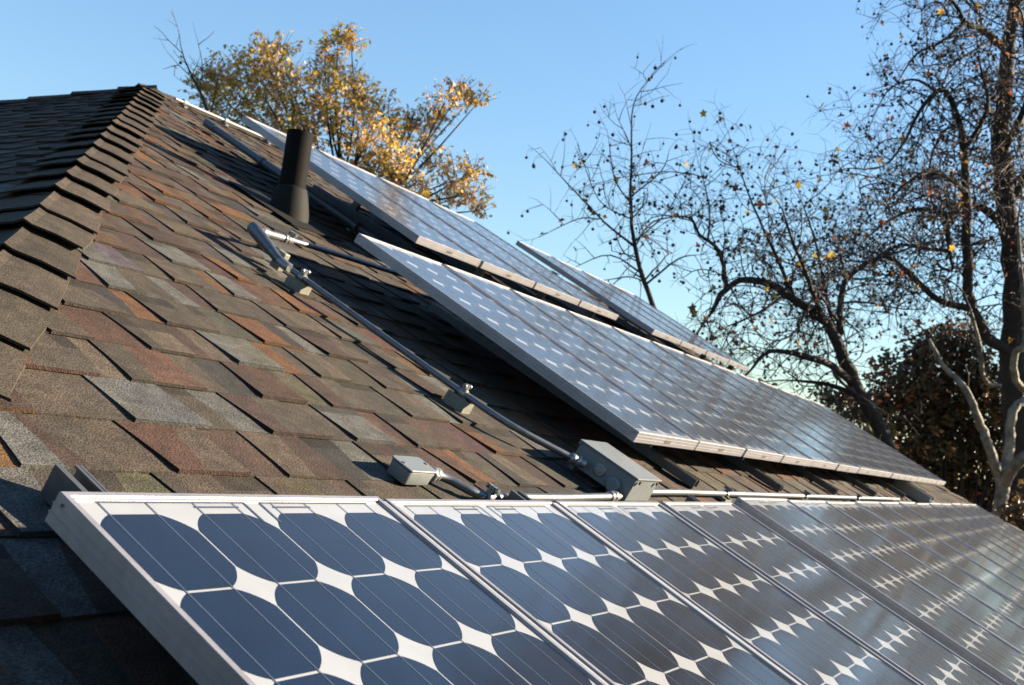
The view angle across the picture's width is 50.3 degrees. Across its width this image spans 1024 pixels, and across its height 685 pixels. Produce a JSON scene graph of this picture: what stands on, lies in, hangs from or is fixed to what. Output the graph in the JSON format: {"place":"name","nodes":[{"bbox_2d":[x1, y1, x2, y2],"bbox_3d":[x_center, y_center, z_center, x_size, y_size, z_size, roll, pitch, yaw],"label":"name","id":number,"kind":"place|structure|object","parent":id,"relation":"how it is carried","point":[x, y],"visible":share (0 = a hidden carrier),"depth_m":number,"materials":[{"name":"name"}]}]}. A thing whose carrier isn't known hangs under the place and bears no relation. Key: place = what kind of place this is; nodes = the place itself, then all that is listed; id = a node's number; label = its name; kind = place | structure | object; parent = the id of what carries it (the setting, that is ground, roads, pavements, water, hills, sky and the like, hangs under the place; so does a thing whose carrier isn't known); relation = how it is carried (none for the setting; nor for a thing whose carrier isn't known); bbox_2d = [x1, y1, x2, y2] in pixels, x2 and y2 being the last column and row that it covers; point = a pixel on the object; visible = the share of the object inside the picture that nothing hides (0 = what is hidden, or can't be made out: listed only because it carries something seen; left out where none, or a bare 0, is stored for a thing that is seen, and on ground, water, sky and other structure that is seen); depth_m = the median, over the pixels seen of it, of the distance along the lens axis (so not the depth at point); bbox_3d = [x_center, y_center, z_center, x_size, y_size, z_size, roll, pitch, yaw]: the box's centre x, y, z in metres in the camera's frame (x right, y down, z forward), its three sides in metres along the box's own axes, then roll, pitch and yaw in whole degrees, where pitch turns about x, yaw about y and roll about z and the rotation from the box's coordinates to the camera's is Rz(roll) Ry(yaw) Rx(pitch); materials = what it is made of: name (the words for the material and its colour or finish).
{"place":"outdoors","nodes":[
{"label":"outdoors","id":0,"kind":"place"},
{"bbox_2d":[0,0,1023,489],"label":"sky","id":1,"kind":"structure","parent":0,"point":[551,63],"materials":[{"name":"blue"}]},
{"label":"ground","id":2,"kind":"structure","parent":0,"visible":0},
{"bbox_2d":[155,11,221,111],"bbox_3d":[-3.531,0.454,10.269,0.854,7.365,0.544,11,-6,-36],"label":"bare sapling","id":3,"kind":"object","parent":2,"relation":"on","point":[197,86],"visible":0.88,"depth_m":10.50,"materials":[{"name":"brown plant"}]},
{"bbox_2d":[178,21,500,219],"bbox_3d":[-2.189,0.489,10.978,3.501,7.775,1.792,7,-5,4],"label":"golden tree","id":4,"kind":"object","parent":2,"relation":"on","point":[301,120],"visible":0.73,"depth_m":11.11,"materials":[{"name":"yellow plant"}]},
{"bbox_2d":[0,83,1023,684],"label":"house","id":5,"kind":"structure","parent":2,"relation":"on","point":[164,327],"depth_m":2.39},
{"bbox_2d":[40,464,108,506],"bbox_3d":[0.009,0.496,0.947,1.445,0.086,0.040,34,9,28],"label":"mounting rail","id":6,"kind":"object","parent":5,"relation":"attached to","point":[62,478],"visible":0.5,"depth_m":1.27,"materials":[{"name":"grey metal"}]},
{"bbox_2d":[45,491,605,684],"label":"solar panel","id":7,"kind":"object","parent":6,"relation":"attached to","point":[231,589],"visible":1,"depth_m":1.12,"materials":[{"name":"glass"}]},
{"bbox_2d":[174,97,270,144],"bbox_3d":[-1.522,-1.293,7.134,0.086,0.041,1.880,34,9,28],"label":"ridge conduit","id":8,"kind":"object","parent":5,"relation":"on","point":[184,103],"visible":0.68,"depth_m":6.63,"materials":[{"name":"silver metal"}]},
{"bbox_2d":[247,222,292,271],"bbox_3d":[-0.700,-0.271,3.317,0.236,0.087,0.181,34,9,28],"label":"pull elbow","id":9,"kind":"object","parent":5,"relation":"attached to","point":[261,237],"visible":1,"depth_m":3.26,"materials":[{"name":"silver metal"}]},
{"bbox_2d":[280,230,403,277],"bbox_3d":[-0.451,-0.261,3.994,0.039,0.049,1.282,5,-5,27],"label":"conduit","id":10,"kind":"object","parent":9,"relation":"attached to","point":[291,238],"visible":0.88,"depth_m":3.69,"materials":[{"name":"metal"}]},
{"bbox_2d":[228,129,343,241],"bbox_3d":[-0.921,-0.665,4.549,0.373,0.435,0.340,5,-5,29],"label":"vent pipe","id":11,"kind":"object","parent":5,"relation":"on","point":[287,201],"visible":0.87,"depth_m":4.50,"materials":[{"name":"black metal"}]},
{"bbox_2d":[203,119,393,245],"bbox_3d":[-0.931,-0.687,5.287,2.064,0.054,0.246,34,9,28],"label":"shaded conduit","id":12,"kind":"object","parent":5,"relation":"on","point":[357,227],"visible":0.62,"depth_m":5.41,"materials":[{"name":"grey metal"}]},
{"bbox_2d":[241,115,480,266],"bbox_3d":[-0.705,-0.706,5.053,1.210,0.035,0.524,36,10,28],"label":"solar panel","id":13,"kind":"object","parent":5,"relation":"attached to","point":[391,212],"visible":0.88,"depth_m":4.92,"materials":[{"name":"glass"}]},
{"bbox_2d":[311,184,486,277],"bbox_3d":[-0.538,-0.546,5.448,1.300,0.156,0.040,34,9,28],"label":"mounting rail","id":14,"kind":"object","parent":5,"relation":"attached to","point":[352,210],"visible":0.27,"depth_m":5.54,"materials":[{"name":"black metal"}]},
{"bbox_2d":[318,149,534,287],"bbox_3d":[-0.447,-0.632,5.525,1.209,0.034,0.524,36,10,28],"label":"solar panel","id":15,"kind":"object","parent":14,"relation":"attached to","point":[491,262],"visible":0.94,"depth_m":5.47,"materials":[{"name":"glass"}]},
{"bbox_2d":[387,455,436,484],"bbox_3d":[-0.190,0.242,2.064,0.056,0.035,0.096,34,9,28],"label":"junction box","id":16,"kind":"object","parent":5,"relation":"attached to","point":[408,470],"visible":1,"depth_m":2.04,"materials":[{"name":"metal"}]},
{"bbox_2d":[283,268,586,467],"bbox_3d":[-0.232,0.060,3.002,1.043,0.073,0.185,34,9,28],"label":"conduit","id":17,"kind":"object","parent":5,"relation":"attached to","point":[460,399],"visible":1,"depth_m":2.87,"materials":[{"name":"metal"}]},
{"bbox_2d":[381,219,546,300],"bbox_3d":[-0.233,-0.461,6.015,1.300,0.156,0.040,34,9,28],"label":"mounting rail","id":18,"kind":"object","parent":5,"relation":"attached to","point":[463,266],"visible":0.09,"depth_m":6.02,"materials":[{"name":"black metal"}]},
{"bbox_2d":[379,177,579,304],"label":"solar panel","id":19,"kind":"object","parent":18,"relation":"attached to","point":[544,284],"visible":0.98,"depth_m":5.95,"materials":[{"name":"glass"}]},
{"bbox_2d":[384,501,609,684],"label":"gap strip","id":20,"kind":"object","parent":5,"relation":"attached to","point":[548,635],"visible":0.23,"depth_m":1.40,"materials":[{"name":"metal"}]},
{"bbox_2d":[506,490,533,500],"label":"mounting rail","id":21,"kind":"object","parent":5,"relation":"attached to","point":[514,495],"visible":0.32,"depth_m":2.20,"materials":[{"name":"grey metal"}]},
{"bbox_2d":[554,501,919,684],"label":"solar panel","id":22,"kind":"object","parent":21,"relation":"attached to","point":[790,634],"visible":0.91,"depth_m":2.05,"materials":[{"name":"glass"}]},
{"bbox_2d":[430,466,622,501],"bbox_3d":[0.060,0.321,2.441,0.111,0.043,0.836,34,9,28],"label":"conduit","id":23,"kind":"object","parent":5,"relation":"attached to","point":[492,492],"visible":0.76,"depth_m":2.21,"materials":[{"name":"metal"}]},
{"bbox_2d":[486,271,595,318],"bbox_3d":[0.073,-0.375,6.582,1.300,0.156,0.040,34,9,28],"label":"mounting rail","id":24,"kind":"object","parent":5,"relation":"attached to","point":[515,286],"visible":0.09,"depth_m":6.58,"materials":[{"name":"metal"}]},
{"bbox_2d":[435,203,618,319],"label":"solar panel","id":25,"kind":"object","parent":24,"relation":"attached to","point":[587,302],"visible":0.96,"depth_m":6.44,"materials":[{"name":"glass"}]},
{"bbox_2d":[428,302,700,487],"bbox_3d":[0.169,0.128,3.841,1.230,0.110,0.040,34,9,28],"label":"mounting rail","id":26,"kind":"object","parent":5,"relation":"attached to","point":[659,459],"visible":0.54,"depth_m":3.82,"materials":[{"name":"grey metal"}]},
{"bbox_2d":[354,233,698,449],"bbox_3d":[0.039,-0.008,3.584,1.209,0.035,0.524,35,10,28],"label":"solar panel","id":27,"kind":"object","parent":26,"relation":"attached to","point":[632,418],"visible":1,"depth_m":3.48,"materials":[{"name":"glass"}]},
{"bbox_2d":[444,264,745,456],"bbox_3d":[0.292,0.062,4.059,1.209,0.036,0.524,35,10,28],"label":"solar panel","id":28,"kind":"object","parent":26,"relation":"attached to","point":[709,437],"visible":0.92,"depth_m":4.02,"materials":[{"name":"glass"}]},
{"bbox_2d":[384,499,799,684],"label":"solar panel","id":29,"kind":"object","parent":5,"relation":"attached to","point":[602,608],"visible":0.88,"depth_m":1.60,"materials":[{"name":"glass"}]},
{"bbox_2d":[548,270,654,340],"bbox_3d":[0.520,-0.249,7.411,1.300,0.156,0.040,34,9,28],"label":"mounting rail","id":30,"kind":"object","parent":5,"relation":"attached to","point":[583,312],"visible":0.25,"depth_m":7.42,"materials":[{"name":"black metal"}]},
{"bbox_2d":[515,241,681,344],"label":"solar panel","id":31,"kind":"object","parent":30,"relation":"attached to","point":[608,299],"visible":1,"depth_m":7.32,"materials":[{"name":"glass"}]},
{"bbox_2d":[568,439,661,501],"bbox_3d":[0.270,0.349,2.899,0.198,0.084,0.189,34,9,28],"label":"junction box","id":32,"kind":"object","parent":5,"relation":"attached to","point":[608,467],"visible":0.91,"depth_m":2.85,"materials":[{"name":"metal"}]},
{"bbox_2d":[557,259,705,354],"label":"solar panel","id":33,"kind":"object","parent":5,"relation":"attached to","point":[688,343],"visible":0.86,"depth_m":7.91,"materials":[{"name":"glass"}]},
{"bbox_2d":[608,307,706,359],"bbox_3d":[1.037,-0.104,8.371,1.300,0.156,0.040,34,9,28],"label":"mounting rail","id":34,"kind":"object","parent":5,"relation":"attached to","point":[630,327],"visible":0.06,"depth_m":8.40,"materials":[{"name":"black metal"}]},
{"bbox_2d":[585,272,728,362],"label":"solar panel","id":35,"kind":"object","parent":34,"relation":"attached to","point":[712,353],"visible":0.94,"depth_m":8.38,"materials":[{"name":"glass"}]},
{"bbox_2d":[613,310,733,370],"bbox_3d":[1.366,-0.011,8.982,1.300,0.156,0.040,34,9,28],"label":"mounting rail","id":36,"kind":"object","parent":5,"relation":"attached to","point":[676,347],"visible":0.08,"depth_m":9.02,"materials":[{"name":"metal"}]},
{"bbox_2d":[610,283,748,370],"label":"solar panel","id":37,"kind":"object","parent":36,"relation":"attached to","point":[732,361],"visible":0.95,"depth_m":8.85,"materials":[{"name":"glass"}]},
{"bbox_2d":[554,503,801,684],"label":"gap strip","id":38,"kind":"object","parent":5,"relation":"attached to","point":[657,578],"visible":0.23,"depth_m":1.85,"materials":[{"name":"metal"}]},
{"bbox_2d":[684,495,701,501],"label":"mounting rail","id":39,"kind":"object","parent":5,"relation":"attached to","point":[691,498],"visible":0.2,"depth_m":3.15,"materials":[{"name":"grey metal"}]},
{"bbox_2d":[733,497,1023,684],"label":"solar panel","id":40,"kind":"object","parent":39,"relation":"attached to","point":[980,647],"visible":0.97,"depth_m":2.94,"materials":[{"name":"glass"}]},
{"bbox_2d":[720,454,783,491],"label":"mounting rail","id":41,"kind":"object","parent":5,"relation":"attached to","point":[740,462],"visible":0.27,"depth_m":4.55,"materials":[{"name":"grey metal"}]},
{"bbox_2d":[512,289,783,461],"bbox_3d":[0.549,0.135,4.532,1.209,0.034,0.524,35,9,28],"label":"solar panel","id":42,"kind":"object","parent":41,"relation":"attached to","point":[754,446],"visible":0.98,"depth_m":4.50,"materials":[{"name":"glass"}]},
{"bbox_2d":[567,310,813,466],"bbox_3d":[0.805,0.206,5.005,1.210,0.035,0.524,35,9,28],"label":"solar panel","id":43,"kind":"object","parent":41,"relation":"attached to","point":[792,454],"visible":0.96,"depth_m":4.98,"materials":[{"name":"glass"}]},
{"bbox_2d":[652,485,899,501],"bbox_3d":[1.397,0.696,4.919,0.044,0.050,4.475,34,9,28],"label":"conduit","id":44,"kind":"object","parent":5,"relation":"attached to","point":[725,494],"visible":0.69,"depth_m":3.90,"materials":[{"name":"metal"}]},
{"bbox_2d":[661,504,917,682],"bbox_3d":[0.767,0.663,2.167,1.198,0.021,0.019,34,9,28],"label":"gap strip","id":45,"kind":"object","parent":5,"relation":"attached to","point":[769,579],"visible":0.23,"depth_m":2.33,"materials":[{"name":"metal"}]},
{"bbox_2d":[785,463,838,494],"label":"mounting rail","id":46,"kind":"object","parent":5,"relation":"attached to","point":[801,469],"visible":0.22,"depth_m":5.50,"materials":[{"name":"grey metal"}]},
{"bbox_2d":[612,326,837,469],"bbox_3d":[1.058,0.276,5.481,1.210,0.035,0.524,35,9,28],"label":"solar panel","id":47,"kind":"object","parent":46,"relation":"attached to","point":[821,460],"visible":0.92,"depth_m":5.46,"materials":[{"name":"glass"}]},
{"bbox_2d":[651,341,859,472],"bbox_3d":[1.316,0.349,5.953,1.210,0.035,0.524,36,10,28],"label":"solar panel","id":48,"kind":"object","parent":46,"relation":"attached to","point":[844,464],"visible":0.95,"depth_m":5.93,"materials":[{"name":"glass"}]},
{"bbox_2d":[660,501,1001,684],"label":"solar panel","id":49,"kind":"object","parent":5,"relation":"attached to","point":[912,651],"visible":0.91,"depth_m":2.49,"materials":[{"name":"glass"}]},
{"bbox_2d":[830,469,876,496],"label":"mounting rail","id":50,"kind":"object","parent":5,"relation":"attached to","point":[857,483],"visible":0.26,"depth_m":6.45,"materials":[{"name":"grey metal"}]},
{"bbox_2d":[686,354,877,475],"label":"solar panel","id":51,"kind":"object","parent":50,"relation":"attached to","point":[865,468],"visible":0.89,"depth_m":6.41,"materials":[{"name":"glass"}]},
{"bbox_2d":[714,364,892,477],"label":"solar panel","id":52,"kind":"object","parent":50,"relation":"attached to","point":[882,471],"visible":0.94,"depth_m":6.91,"materials":[{"name":"glass"}]},
{"bbox_2d":[811,400,945,484],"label":"solar panel","id":53,"kind":"object","parent":5,"relation":"attached to","point":[940,482],"visible":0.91,"depth_m":9.29,"materials":[{"name":"glass"}]},
{"bbox_2d":[864,474,905,497],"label":"mounting rail","id":54,"kind":"object","parent":5,"relation":"attached to","point":[877,479],"visible":0.27,"depth_m":7.40,"materials":[{"name":"grey metal"}]},
{"bbox_2d":[738,373,905,479],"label":"solar panel","id":55,"kind":"object","parent":54,"relation":"attached to","point":[896,474],"visible":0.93,"depth_m":7.38,"materials":[{"name":"glass"}]},
{"bbox_2d":[759,381,917,480],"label":"solar panel","id":56,"kind":"object","parent":54,"relation":"attached to","point":[910,476],"visible":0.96,"depth_m":7.84,"materials":[{"name":"glass"}]},
{"bbox_2d":[891,479,936,502],"bbox_3d":[2.893,1.078,7.822,0.300,0.075,0.240,34,9,28],"label":"tilt bracket","id":57,"kind":"object","parent":5,"relation":"attached to","point":[911,490],"visible":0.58,"depth_m":7.75,"materials":[{"name":"metal"}]},
{"bbox_2d":[855,502,1009,599],"bbox_3d":[1.815,0.944,4.107,1.198,0.022,0.019,33,9,28],"label":"gap strip","id":58,"kind":"object","parent":5,"relation":"attached to","point":[917,541],"visible":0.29,"depth_m":4.28,"materials":[{"name":"metal"}]},
{"bbox_2d":[969,504,1023,536],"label":"solar panel","id":59,"kind":"object","parent":5,"relation":"attached to","point":[998,519],"visible":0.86,"depth_m":8.36,"materials":[{"name":"glass"}]},
{"bbox_2d":[507,44,741,308],"bbox_3d":[0.962,0.755,11.896,2.514,8.210,1.923,8,-5,0],"label":"bare tree","id":60,"kind":"object","parent":2,"relation":"on","point":[633,244],"visible":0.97,"depth_m":11.98,"materials":[{"name":"brown plant"}]},
{"bbox_2d":[552,91,977,451],"bbox_3d":[2.801,0.983,13.290,5.043,8.467,3.781,10,-5,-33],"label":"bare tree","id":61,"kind":"object","parent":2,"relation":"on","point":[846,370],"visible":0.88,"depth_m":12.96,"materials":[{"name":"brown plant"}]},
{"bbox_2d":[808,379,903,449],"bbox_3d":[4.538,3.014,15.058,1.404,4.993,0.939,9,-5,-13],"label":"evergreen shrub","id":62,"kind":"object","parent":2,"relation":"on","point":[859,421],"visible":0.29,"depth_m":15.16,"materials":[{"name":"green plant"}]},
{"bbox_2d":[764,0,1023,524],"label":"bare tree","id":63,"kind":"object","parent":2,"relation":"on","point":[1007,189],"visible":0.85,"depth_m":13.85,"materials":[{"name":"brown plant"}]},
{"bbox_2d":[864,316,1023,512],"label":"evergreen shrub","id":64,"kind":"object","parent":2,"relation":"on","point":[959,453],"visible":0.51,"depth_m":16.10,"materials":[{"name":"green plant"}]},
{"bbox_2d":[901,184,1023,519],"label":"bare tree","id":65,"kind":"object","parent":2,"relation":"on","point":[1007,468],"visible":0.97,"depth_m":13.13,"materials":[{"name":"brown plant"}]},
{"bbox_2d":[991,479,1023,531],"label":"orange shrub","id":66,"kind":"object","parent":2,"relation":"on","point":[1013,508],"visible":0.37,"depth_m":12.38,"materials":[{"name":"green plant"}]},
{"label":"rail","id":67,"kind":"object","parent":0,"visible":0},
{"bbox_2d":[789,500,1023,652],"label":"solar panel","id":68,"kind":"object","parent":67,"relation":"attached to","point":[973,608],"visible":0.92,"depth_m":3.49,"materials":[{"name":"glass"}]},
{"bbox_2d":[826,501,1023,627],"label":"solar panel","id":69,"kind":"object","parent":67,"relation":"attached to","point":[977,588],"visible":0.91,"depth_m":3.98,"materials":[{"name":"glass"}]},
{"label":"rail","id":70,"kind":"object","parent":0,"visible":0},
{"bbox_2d":[855,501,1023,607],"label":"solar panel","id":71,"kind":"object","parent":70,"relation":"attached to","point":[954,557],"visible":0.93,"depth_m":4.45,"materials":[{"name":"glass"}]},
{"bbox_2d":[880,502,1023,591],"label":"solar panel","id":72,"kind":"object","parent":70,"relation":"attached to","point":[990,565],"visible":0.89,"depth_m":4.95,"materials":[{"name":"glass"}]},
{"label":"rail","id":73,"kind":"object","parent":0,"visible":0},
{"bbox_2d":[898,501,1023,579],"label":"solar panel","id":74,"kind":"object","parent":73,"relation":"attached to","point":[976,545],"visible":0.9,"depth_m":5.43,"materials":[{"name":"glass"}]},
{"bbox_2d":[917,503,1023,568],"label":"solar panel","id":75,"kind":"object","parent":73,"relation":"attached to","point":[999,550],"visible":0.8,"depth_m":5.95,"materials":[{"name":"glass"}]},
{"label":"rail","id":76,"kind":"object","parent":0,"visible":0},
{"bbox_2d":[929,503,1023,560],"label":"solar panel","id":77,"kind":"object","parent":76,"relation":"attached to","point":[980,530],"visible":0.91,"depth_m":6.40,"materials":[{"name":"glass"}]},
{"bbox_2d":[941,503,1023,553],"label":"solar panel","id":78,"kind":"object","parent":76,"relation":"attached to","point":[1018,547],"visible":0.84,"depth_m":6.92,"materials":[{"name":"glass"}]},
{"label":"rail","id":79,"kind":"object","parent":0,"visible":0},
{"bbox_2d":[951,503,1023,546],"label":"solar panel","id":80,"kind":"object","parent":79,"relation":"attached to","point":[989,523],"visible":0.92,"depth_m":7.37,"materials":[{"name":"glass"}]},
{"bbox_2d":[962,504,1023,541],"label":"solar panel","id":81,"kind":"object","parent":79,"relation":"attached to","point":[997,523],"visible":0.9,"depth_m":7.88,"materials":[{"name":"glass"}]},
{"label":"rail","id":82,"kind":"object","parent":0,"visible":0},
{"bbox_2d":[781,389,927,482],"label":"solar panel","id":83,"kind":"object","parent":82,"relation":"attached to","point":[921,478],"visible":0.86,"depth_m":8.33,"materials":[{"name":"glass"}]},
{"bbox_2d":[795,394,937,483],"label":"solar panel","id":84,"kind":"object","parent":82,"relation":"attached to","point":[931,480],"visible":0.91,"depth_m":8.81,"materials":[{"name":"glass"}]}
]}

